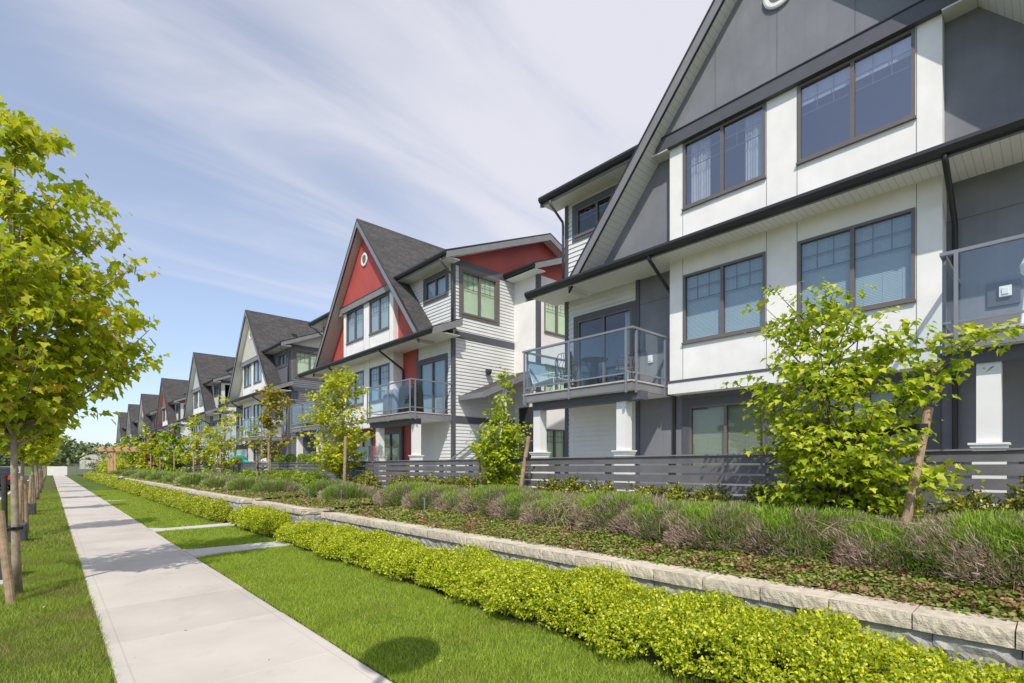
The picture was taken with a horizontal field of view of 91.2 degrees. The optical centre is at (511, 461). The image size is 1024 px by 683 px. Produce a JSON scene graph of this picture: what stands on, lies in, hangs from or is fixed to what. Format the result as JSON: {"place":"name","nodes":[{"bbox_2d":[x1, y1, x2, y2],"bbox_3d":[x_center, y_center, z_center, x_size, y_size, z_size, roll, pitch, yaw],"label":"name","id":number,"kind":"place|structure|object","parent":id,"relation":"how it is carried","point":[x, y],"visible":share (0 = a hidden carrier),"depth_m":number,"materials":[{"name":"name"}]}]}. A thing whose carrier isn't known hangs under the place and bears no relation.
{"place":"outdoors","nodes":[
{"label":"outdoors","id":0,"kind":"place"},
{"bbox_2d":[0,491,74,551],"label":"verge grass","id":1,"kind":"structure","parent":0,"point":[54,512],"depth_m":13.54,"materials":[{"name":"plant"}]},
{"bbox_2d":[0,475,121,682],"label":"grass verge","id":2,"kind":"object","parent":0,"point":[49,485],"depth_m":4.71,"materials":[{"name":"plant"}]},
{"bbox_2d":[1,475,7,533],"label":"tree stake","id":3,"kind":"object","parent":2,"relation":"on","point":[4,492],"visible":0.61,"depth_m":8.92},
{"bbox_2d":[0,511,15,605],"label":"tree stake","id":4,"kind":"object","parent":2,"relation":"on","point":[7,576],"visible":0.84,"depth_m":5.79,"materials":[{"name":"brown wood"}]},
{"bbox_2d":[6,392,71,501],"bbox_3d":[-16.535,-0.392,17.462,1.658,4.375,1.508,0,0,15],"label":"street maple","id":5,"kind":"object","parent":2,"relation":"on","point":[50,445],"visible":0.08,"depth_m":17.37,"materials":[{"name":"green plant"}]},
{"bbox_2d":[0,366,80,521],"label":"street maple","id":6,"kind":"object","parent":2,"relation":"on","point":[26,450],"visible":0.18,"depth_m":11.45,"materials":[{"name":"green plant"}]},
{"bbox_2d":[47,466,66,475],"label":"white hoarding","id":7,"kind":"object","parent":2,"relation":"on","point":[57,470],"visible":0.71,"depth_m":87.42,"materials":[{"name":"paint"}]},
{"bbox_2d":[0,94,169,594],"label":"street maple","id":8,"kind":"object","parent":2,"relation":"on","point":[49,370],"visible":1,"depth_m":6.26,"materials":[{"name":"green plant"}]},
{"bbox_2d":[90,490,248,539],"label":"lawn grass","id":9,"kind":"structure","parent":0,"point":[142,505],"depth_m":15.63,"materials":[{"name":"plant"}]},
{"bbox_2d":[149,522,234,531],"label":"second lawn path","id":10,"kind":"structure","parent":0,"point":[186,527],"depth_m":12.83,"materials":[{"name":"concrete"}]},
{"bbox_2d":[53,476,392,682],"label":"sidewalk","id":11,"kind":"structure","parent":0,"point":[166,616],"depth_m":5.14,"materials":[{"name":"concrete"}]},
{"bbox_2d":[184,540,291,558],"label":"lawn path","id":12,"kind":"structure","parent":0,"point":[207,551],"depth_m":9.56,"materials":[{"name":"concrete"}]},
{"bbox_2d":[0,0,712,445],"label":"sky","id":13,"kind":"structure","parent":0,"point":[245,143],"materials":[{"name":"blue"}]},
{"bbox_2d":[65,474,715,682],"bbox_3d":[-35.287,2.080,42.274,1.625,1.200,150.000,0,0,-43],"label":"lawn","id":14,"kind":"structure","parent":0,"point":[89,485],"depth_m":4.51,"materials":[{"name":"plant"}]},
{"bbox_2d":[82,471,117,487],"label":"hedge","id":15,"kind":"object","parent":14,"relation":"on","point":[103,479],"visible":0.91,"depth_m":43.57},
{"bbox_2d":[75,474,720,682],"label":"hedge bed soil","id":16,"kind":"structure","parent":0,"point":[582,638],"depth_m":5.31,"materials":[{"name":"soil"}]},
{"bbox_2d":[110,477,149,496],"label":"hedge","id":17,"kind":"object","parent":16,"relation":"on","point":[134,487],"visible":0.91,"depth_m":28.27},
{"bbox_2d":[140,484,191,508],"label":"hedge","id":18,"kind":"object","parent":16,"relation":"on","point":[169,497],"visible":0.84,"depth_m":20.12,"materials":[{"name":"plant"}]},
{"bbox_2d":[176,495,233,521],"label":"hedge","id":19,"kind":"object","parent":16,"relation":"on","point":[212,509],"visible":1,"depth_m":14.76,"materials":[{"name":"plant"}]},
{"bbox_2d":[227,504,292,536],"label":"hedge","id":20,"kind":"object","parent":16,"relation":"on","point":[262,520],"visible":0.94,"depth_m":11.48,"materials":[{"name":"green plant"}]},
{"bbox_2d":[273,518,451,582],"bbox_3d":[-2.864,1.370,8.813,1.291,0.573,5.759,0,0,-43],"label":"hedge","id":21,"kind":"object","parent":16,"relation":"on","point":[392,555],"visible":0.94,"depth_m":7.96,"materials":[{"name":"green plant"}]},
{"bbox_2d":[415,541,1023,682],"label":"hedge","id":22,"kind":"object","parent":16,"relation":"on","point":[699,636],"visible":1,"depth_m":3.83,"materials":[{"name":"green plant"}]},
{"bbox_2d":[24,466,1015,646],"bbox_3d":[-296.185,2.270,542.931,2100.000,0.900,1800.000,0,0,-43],"label":"ground","id":23,"kind":"structure","parent":0,"point":[27,471],"depth_m":160.89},
{"bbox_2d":[0,439,114,466],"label":"distant wood","id":24,"kind":"object","parent":23,"relation":"on","point":[69,451],"visible":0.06,"depth_m":326.95,"materials":[{"name":"green plant"}]},
{"bbox_2d":[76,446,117,472],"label":"blossom tree","id":25,"kind":"object","parent":23,"relation":"on","point":[91,465],"visible":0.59,"depth_m":76.64,"materials":[{"name":"plant"}]},
{"bbox_2d":[112,476,1023,674],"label":"retaining wall","id":26,"kind":"structure","parent":23,"relation":"on","point":[985,637],"depth_m":4.46,"materials":[{"name":"stone"}]},
{"bbox_2d":[103,473,1023,622],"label":"planting bed soil","id":27,"kind":"structure","parent":0,"point":[852,583],"depth_m":4.77,"materials":[{"name":"soil"}]},
{"bbox_2d":[98,446,156,471],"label":"pergola","id":28,"kind":"object","parent":27,"relation":"on","point":[110,449],"visible":0.51,"depth_m":51.05,"materials":[{"name":"brown wood"}]},
{"bbox_2d":[125,436,140,468],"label":"garden maple","id":29,"kind":"object","parent":27,"relation":"on","point":[135,455],"visible":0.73,"depth_m":57.69,"materials":[{"name":"green plant"}]},
{"bbox_2d":[136,423,154,468],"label":"garden maple","id":30,"kind":"object","parent":27,"relation":"on","point":[141,463],"visible":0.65,"depth_m":51.78,"materials":[{"name":"green plant"}]},
{"bbox_2d":[140,432,163,469],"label":"garden maple","id":31,"kind":"object","parent":27,"relation":"on","point":[147,456],"visible":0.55,"depth_m":47.36,"materials":[{"name":"green plant"}]},
{"bbox_2d":[146,432,175,469],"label":"garden maple","id":32,"kind":"object","parent":27,"relation":"on","point":[157,453],"visible":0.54,"depth_m":43.16,"materials":[{"name":"green plant"}]},
{"bbox_2d":[111,474,231,491],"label":"ground cover","id":33,"kind":"object","parent":27,"relation":"on","point":[203,488],"visible":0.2,"depth_m":21.22,"materials":[{"name":"green plant"}]},
{"bbox_2d":[157,423,193,470],"bbox_3d":[-25.827,-0.889,38.694,2.318,4.263,2.350,0,0,-20],"label":"garden maple","id":34,"kind":"object","parent":27,"relation":"on","point":[178,446],"visible":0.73,"depth_m":38.51,"materials":[{"name":"green plant"}]},
{"bbox_2d":[170,413,217,471],"bbox_3d":[-21.152,-1.026,33.627,2.733,4.435,2.564,0,0,-19],"label":"garden maple","id":35,"kind":"object","parent":27,"relation":"on","point":[203,455],"visible":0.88,"depth_m":33.35,"materials":[{"name":"green plant"}]},
{"bbox_2d":[172,473,221,485],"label":"lavender bush","id":36,"kind":"object","parent":27,"relation":"on","point":[192,479],"visible":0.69,"depth_m":22.77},
{"bbox_2d":[198,476,234,487],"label":"lavender bush","id":37,"kind":"object","parent":27,"relation":"on","point":[218,482],"visible":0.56,"depth_m":20.47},
{"bbox_2d":[200,395,251,472],"bbox_3d":[-16.237,-1.326,28.321,2.452,4.933,2.785,0,0,-43],"label":"garden maple","id":38,"kind":"object","parent":27,"relation":"on","point":[224,461],"visible":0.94,"depth_m":28.17,"materials":[{"name":"green plant"}]},
{"bbox_2d":[224,477,266,490],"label":"lavender bush","id":39,"kind":"object","parent":27,"relation":"on","point":[247,483],"visible":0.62,"depth_m":18.35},
{"bbox_2d":[242,382,296,472],"bbox_3d":[-10.685,-1.202,22.297,2.224,4.652,1.744,0,0,-43],"label":"garden maple","id":40,"kind":"object","parent":27,"relation":"on","point":[266,419],"visible":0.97,"depth_m":22.24,"materials":[{"name":"green plant"}]},
{"bbox_2d":[247,479,304,492],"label":"lavender bush","id":41,"kind":"object","parent":27,"relation":"on","point":[273,486],"visible":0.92,"depth_m":16.42,"materials":[{"name":"plant"}]},
{"bbox_2d":[234,461,374,481],"bbox_3d":[-10.564,0.581,23.321,0.152,1.232,17.380,0,0,-43],"label":"slat fence","id":42,"kind":"object","parent":27,"relation":"on","point":[250,466],"visible":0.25,"depth_m":21.66,"materials":[{"name":"wood"}]},
{"bbox_2d":[296,468,329,486],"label":"round shrub","id":43,"kind":"object","parent":27,"relation":"on","point":[307,479],"visible":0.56,"depth_m":17.62,"materials":[{"name":"green plant"}]},
{"bbox_2d":[303,478,354,495],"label":"lavender bush","id":44,"kind":"object","parent":27,"relation":"on","point":[315,487],"visible":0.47,"depth_m":15.06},
{"bbox_2d":[295,365,377,480],"bbox_3d":[-5.953,-1.146,17.019,2.685,4.449,2.439,0,0,31],"label":"garden maple","id":45,"kind":"object","parent":27,"relation":"on","point":[333,460],"visible":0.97,"depth_m":16.71,"materials":[{"name":"green plant"}]},
{"bbox_2d":[211,489,466,523],"bbox_3d":[-5.407,1.056,14.021,12.247,0.329,2.632,0,0,42],"label":"ground cover","id":46,"kind":"object","parent":27,"relation":"on","point":[396,512],"visible":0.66,"depth_m":12.06,"materials":[{"name":"green plant"}]},
{"bbox_2d":[316,483,378,499],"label":"lavender bush","id":47,"kind":"object","parent":27,"relation":"on","point":[356,490],"visible":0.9,"depth_m":13.68,"materials":[{"name":"plant"}]},
{"bbox_2d":[350,467,383,490],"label":"round shrub","id":48,"kind":"object","parent":27,"relation":"on","point":[370,481],"visible":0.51,"depth_m":15.59,"materials":[{"name":"green plant"}]},
{"bbox_2d":[373,481,441,505],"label":"heather shrub","id":49,"kind":"object","parent":27,"relation":"on","point":[393,494],"visible":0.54,"depth_m":12.20,"materials":[{"name":"plant"}]},
{"bbox_2d":[400,483,467,509],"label":"heather shrub","id":50,"kind":"object","parent":27,"relation":"on","point":[429,493],"visible":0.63,"depth_m":11.38,"materials":[{"name":"plant"}]},
{"bbox_2d":[427,488,472,513],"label":"heather shrub","id":51,"kind":"object","parent":27,"relation":"on","point":[449,502],"visible":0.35,"depth_m":10.63,"materials":[{"name":"plant"}]},
{"bbox_2d":[452,483,533,516],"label":"heather shrub","id":52,"kind":"object","parent":27,"relation":"on","point":[478,499],"visible":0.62,"depth_m":9.95,"materials":[{"name":"plant"}]},
{"bbox_2d":[466,367,533,489],"bbox_3d":[-0.300,-0.524,10.908,1.457,3.194,1.507,0,0,-5],"label":"garden maple","id":53,"kind":"object","parent":27,"relation":"on","point":[509,437],"visible":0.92,"depth_m":10.72,"materials":[{"name":"green plant"}]},
{"bbox_2d":[518,436,530,490],"bbox_3d":[0.219,0.267,10.288,0.333,1.597,0.087,0,0,3],"label":"tree stake","id":54,"kind":"object","parent":27,"relation":"on","point":[524,463],"visible":0.66,"depth_m":10.25,"materials":[{"name":"brown wood"}]},
{"bbox_2d":[485,488,574,519],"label":"heather shrub","id":55,"kind":"object","parent":27,"relation":"on","point":[508,509],"visible":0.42,"depth_m":9.17,"materials":[{"name":"plant"}]},
{"bbox_2d":[531,475,558,492],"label":"evergreen shrub","id":56,"kind":"object","parent":27,"relation":"on","point":[550,485],"visible":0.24,"depth_m":10.41,"materials":[{"name":"green plant"}]},
{"bbox_2d":[517,493,604,527],"bbox_3d":[1.119,0.809,8.632,1.995,0.544,2.091,0,0,-43],"label":"heather shrub","id":57,"kind":"object","parent":27,"relation":"on","point":[534,513],"visible":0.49,"depth_m":8.32,"materials":[{"name":"plant"}]},
{"bbox_2d":[555,471,589,493],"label":"evergreen shrub","id":58,"kind":"object","parent":27,"relation":"on","point":[562,487],"visible":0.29,"depth_m":9.96,"materials":[{"name":"green plant"}]},
{"bbox_2d":[585,478,620,494],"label":"evergreen shrub","id":59,"kind":"object","parent":27,"relation":"on","point":[608,486],"visible":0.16,"depth_m":9.43,"materials":[{"name":"green plant"}]},
{"bbox_2d":[566,489,675,533],"bbox_3d":[1.659,0.736,7.836,1.957,0.618,2.110,0,0,-43],"label":"heather shrub","id":60,"kind":"object","parent":27,"relation":"on","point":[609,506],"visible":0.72,"depth_m":7.52,"materials":[{"name":"plant"}]},
{"bbox_2d":[600,498,710,538],"bbox_3d":[2.362,0.772,7.090,1.898,0.505,2.130,0,0,-43],"label":"heather shrub","id":61,"kind":"object","parent":27,"relation":"on","point":[644,523],"visible":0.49,"depth_m":6.88,"materials":[{"name":"plant"}]},
{"bbox_2d":[649,481,697,501],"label":"evergreen shrub","id":62,"kind":"object","parent":27,"relation":"on","point":[676,493],"visible":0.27,"depth_m":8.31,"materials":[{"name":"green plant"}]},
{"bbox_2d":[374,448,1023,514],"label":"slat fence","id":63,"kind":"object","parent":27,"relation":"on","point":[671,468],"visible":0.32,"depth_m":8.43,"materials":[{"name":"wood"}]},
{"bbox_2d":[691,481,735,503],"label":"evergreen shrub","id":64,"kind":"object","parent":27,"relation":"on","point":[702,496],"visible":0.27,"depth_m":7.83,"materials":[{"name":"green plant"}]},
{"bbox_2d":[414,511,1023,625],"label":"ground cover","id":65,"kind":"object","parent":27,"relation":"on","point":[511,527],"visible":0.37,"depth_m":5.06,"materials":[{"name":"green plant"}]},
{"bbox_2d":[659,498,799,552],"bbox_3d":[2.806,0.771,6.477,1.953,0.594,2.245,0,0,-43],"label":"heather shrub","id":66,"kind":"object","parent":27,"relation":"on","point":[726,516],"visible":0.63,"depth_m":6.08,"materials":[{"name":"plant"}]},
{"bbox_2d":[737,478,778,504],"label":"evergreen shrub","id":67,"kind":"object","parent":27,"relation":"on","point":[751,498],"visible":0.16,"depth_m":7.31,"materials":[{"name":"green plant"}]},
{"bbox_2d":[535,497,1019,592],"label":"dead stems","id":68,"kind":"object","parent":27,"relation":"on","point":[555,507],"visible":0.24,"depth_m":5.20,"materials":[{"name":"plant"}]},
{"bbox_2d":[716,501,892,562],"bbox_3d":[3.498,0.761,5.796,1.890,0.598,2.207,0,0,-43],"label":"heather shrub","id":69,"kind":"object","parent":27,"relation":"on","point":[783,534],"visible":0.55,"depth_m":5.45,"materials":[{"name":"plant"}]},
{"bbox_2d":[715,276,1023,517],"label":"garden maple","id":70,"kind":"object","parent":27,"relation":"on","point":[849,468],"visible":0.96,"depth_m":5.69,"materials":[{"name":"green plant"}]},
{"bbox_2d":[808,514,1010,580],"bbox_3d":[4.033,0.784,5.175,1.880,0.494,2.176,0,0,-43],"label":"heather shrub","id":71,"kind":"object","parent":27,"relation":"on","point":[886,552],"visible":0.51,"depth_m":4.78,"materials":[{"name":"plant"}]},
{"bbox_2d":[901,407,933,527],"bbox_3d":[4.261,0.244,5.324,0.545,1.679,0.090,0,0,-17],"label":"tree stake","id":72,"kind":"object","parent":27,"relation":"on","point":[918,460],"visible":0.67,"depth_m":5.31,"materials":[{"name":"brown wood"}]},
{"bbox_2d":[846,423,927,435],"bbox_3d":[4.184,-0.350,5.645,0.121,0.115,0.804,0,0,-34],"label":"tree strap","id":73,"kind":"object","parent":72,"relation":"attached to","point":[918,427],"visible":0.34,"depth_m":5.52,"materials":[{"name":"black rubber"}]},
{"bbox_2d":[901,506,1023,587],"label":"heather shrub","id":74,"kind":"object","parent":27,"relation":"on","point":[992,526],"visible":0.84,"depth_m":4.30,"materials":[{"name":"plant"}]},
{"bbox_2d":[930,484,1013,514],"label":"evergreen shrub","id":75,"kind":"object","parent":27,"relation":"on","point":[962,503],"visible":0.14,"depth_m":5.61,"materials":[{"name":"green plant"}]},
{"bbox_2d":[1003,477,1023,514],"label":"evergreen shrub","id":76,"kind":"object","parent":27,"relation":"on","point":[1017,500],"visible":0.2,"depth_m":5.38,"materials":[{"name":"green plant"}]},
{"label":"patio","id":77,"kind":"structure","parent":0,"visible":0},
{"bbox_2d":[114,412,129,459],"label":"town house","id":78,"kind":"structure","parent":77,"relation":"on","point":[121,425],"depth_m":96.72,"materials":[{"name":"grey paint"}]},
{"bbox_2d":[122,404,142,460],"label":"town house","id":79,"kind":"structure","parent":77,"relation":"on","point":[132,419],"depth_m":84.52,"materials":[{"name":"grey paint"}]},
{"bbox_2d":[133,394,161,463],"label":"town house","id":80,"kind":"structure","parent":77,"relation":"on","point":[147,409],"depth_m":72.82,"materials":[{"name":"grey paint"}]},
{"bbox_2d":[149,378,190,465],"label":"town house","id":81,"kind":"structure","parent":77,"relation":"on","point":[171,404],"depth_m":59.15,"materials":[{"name":"white"}]},
{"bbox_2d":[171,352,235,468],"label":"town house","id":82,"kind":"structure","parent":77,"relation":"on","point":[209,381],"depth_m":45.63,"materials":[{"name":"grey paint"}]},
{"bbox_2d":[211,310,322,472],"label":"town house","id":83,"kind":"structure","parent":77,"relation":"on","point":[280,352],"depth_m":32.53,"materials":[{"name":"grey paint"}]},
{"bbox_2d":[293,348,322,380],"bbox_3d":[-12.642,-6.049,31.266,1.950,1.850,0.133,0,0,-43],"label":"window","id":84,"kind":"structure","parent":83,"relation":"in","point":[296,357],"depth_m":31.04,"materials":[{"name":"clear glass"}]},
{"bbox_2d":[290,218,564,486],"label":"town house","id":85,"kind":"structure","parent":77,"relation":"on","point":[444,328],"depth_m":19.56,"materials":[{"name":"white"}]},
{"bbox_2d":[345,305,363,344],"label":"window","id":86,"kind":"structure","parent":85,"relation":"in","point":[360,313],"depth_m":22.80,"materials":[{"name":"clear glass"}]},
{"bbox_2d":[346,370,363,406],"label":"window","id":87,"kind":"structure","parent":85,"relation":"in","point":[360,381],"depth_m":22.61,"materials":[{"name":"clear glass"}]},
{"bbox_2d":[368,363,388,402],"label":"window","id":88,"kind":"structure","parent":85,"relation":"in","point":[380,374],"depth_m":21.14,"materials":[{"name":"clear glass"}]},
{"bbox_2d":[368,292,389,335],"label":"window","id":89,"kind":"structure","parent":85,"relation":"in","point":[380,308],"depth_m":21.14,"materials":[{"name":"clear glass"}]},
{"bbox_2d":[383,388,398,414],"bbox_3d":[-4.399,-2.212,18.720,0.560,0.990,0.899,0,0,-43],"label":"grill cover","id":90,"kind":"object","parent":85,"relation":"on","point":[393,397],"visible":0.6,"depth_m":18.37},
{"bbox_2d":[384,428,401,465],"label":"window","id":91,"kind":"structure","parent":85,"relation":"in","point":[392,441],"depth_m":21.30,"materials":[{"name":"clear glass"}]},
{"bbox_2d":[398,384,423,412],"bbox_3d":[-3.639,-2.247,18.056,0.654,1.061,0.921,0,0,-43],"label":"grill cover","id":92,"kind":"object","parent":85,"relation":"on","point":[403,398],"visible":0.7,"depth_m":17.79,"materials":[{"name":"black fabric"}]},
{"bbox_2d":[418,353,447,413],"bbox_3d":[-2.983,-2.818,18.992,0.123,2.310,2.000,0,0,-43],"label":"sliding door","id":93,"kind":"structure","parent":85,"relation":"in","point":[434,370],"depth_m":18.95,"materials":[{"name":"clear glass"}]},
{"bbox_2d":[423,268,448,305],"bbox_3d":[-2.840,-6.544,18.825,0.140,1.020,1.660,0,0,-43],"label":"window","id":94,"kind":"structure","parent":85,"relation":"in","point":[440,286],"depth_m":18.82,"materials":[{"name":"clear glass"}]},
{"bbox_2d":[459,266,499,325],"bbox_3d":[-1.226,-6.229,18.873,1.950,1.850,0.133,0,0,-43],"label":"window","id":95,"kind":"structure","parent":85,"relation":"in","point":[475,274],"depth_m":18.87,"materials":[{"name":"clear glass"}]},
{"bbox_2d":[519,407,532,457],"bbox_3d":[0.598,-1.045,19.490,0.050,2.170,0.900,0,0,-43],"label":"entry door","id":96,"kind":"structure","parent":85,"relation":"in","point":[526,413],"depth_m":19.49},
{"bbox_2d":[544,303,564,337],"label":"window","id":97,"kind":"structure","parent":85,"relation":"in","point":[549,310],"depth_m":19.76,"materials":[{"name":"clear glass"}]},
{"bbox_2d":[544,364,564,390],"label":"window","id":98,"kind":"structure","parent":85,"relation":"in","point":[548,369],"depth_m":19.71,"materials":[{"name":"clear glass"}]},
{"bbox_2d":[547,429,564,458],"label":"window","id":99,"kind":"structure","parent":85,"relation":"in","point":[555,438],"depth_m":19.73,"materials":[{"name":"clear glass"}]},
{"bbox_2d":[522,0,1023,507],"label":"town house","id":100,"kind":"structure","parent":77,"relation":"on","point":[800,146],"depth_m":9.55,"materials":[{"name":"grey paint"}]},
{"bbox_2d":[529,361,570,392],"bbox_3d":[0.954,-2.200,13.060,0.648,0.942,0.985,0,0,-43],"label":"lounge chair","id":101,"kind":"object","parent":100,"relation":"on","point":[538,374],"visible":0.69,"depth_m":13.14,"materials":[{"name":"fabric"}]},
{"bbox_2d":[579,357,607,385],"bbox_3d":[1.940,-2.084,11.916,0.680,0.705,0.680,0,0,-43],"label":"round table","id":102,"kind":"object","parent":100,"relation":"on","point":[596,360],"visible":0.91,"depth_m":11.93,"materials":[{"name":"metal"}]},
{"bbox_2d":[572,184,616,242],"bbox_3d":[2.252,-6.564,13.278,0.115,1.020,1.660,0,0,-43],"label":"window","id":103,"kind":"structure","parent":100,"relation":"in","point":[606,194],"depth_m":13.51,"materials":[{"name":"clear glass"}]},
{"bbox_2d":[573,300,688,386],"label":"sliding door","id":104,"kind":"structure","parent":100,"relation":"in","point":[621,315],"depth_m":13.72,"materials":[{"name":"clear glass"}]},
{"bbox_2d":[681,251,765,344],"bbox_3d":[4.345,-3.322,10.355,0.133,1.515,1.755,0,0,-43],"label":"window","id":105,"kind":"structure","parent":100,"relation":"in","point":[721,269],"depth_m":10.34,"materials":[{"name":"clear glass"}]},
{"bbox_2d":[682,392,773,475],"bbox_3d":[4.586,-0.556,10.757,0.133,1.760,1.970,0,0,-43],"label":"window","id":106,"kind":"structure","parent":100,"relation":"in","point":[689,437],"depth_m":10.86,"materials":[{"name":"clear glass"}]},
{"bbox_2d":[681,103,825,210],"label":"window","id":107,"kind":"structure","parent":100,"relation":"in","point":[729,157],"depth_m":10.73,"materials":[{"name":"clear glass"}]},
{"bbox_2d":[796,207,916,323],"bbox_3d":[5.893,-3.322,8.674,0.133,1.515,1.755,0,0,-43],"label":"window","id":108,"kind":"structure","parent":100,"relation":"in","point":[911,227],"depth_m":8.58,"materials":[{"name":"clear glass"}]},
{"bbox_2d":[796,14,943,165],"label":"window","id":109,"kind":"structure","parent":100,"relation":"in","point":[871,93],"depth_m":9.25,"materials":[{"name":"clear glass"}]},
{"bbox_2d":[806,374,940,477],"bbox_3d":[6.314,-0.556,8.882,0.133,1.760,1.970,0,0,-43],"label":"window","id":110,"kind":"structure","parent":100,"relation":"in","point":[936,417],"depth_m":8.49,"materials":[{"name":"clear glass"}]},
{"bbox_2d":[987,278,1020,307],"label":"mounting block","id":111,"kind":"structure","parent":100,"relation":"attached to","point":[994,299],"depth_m":7.59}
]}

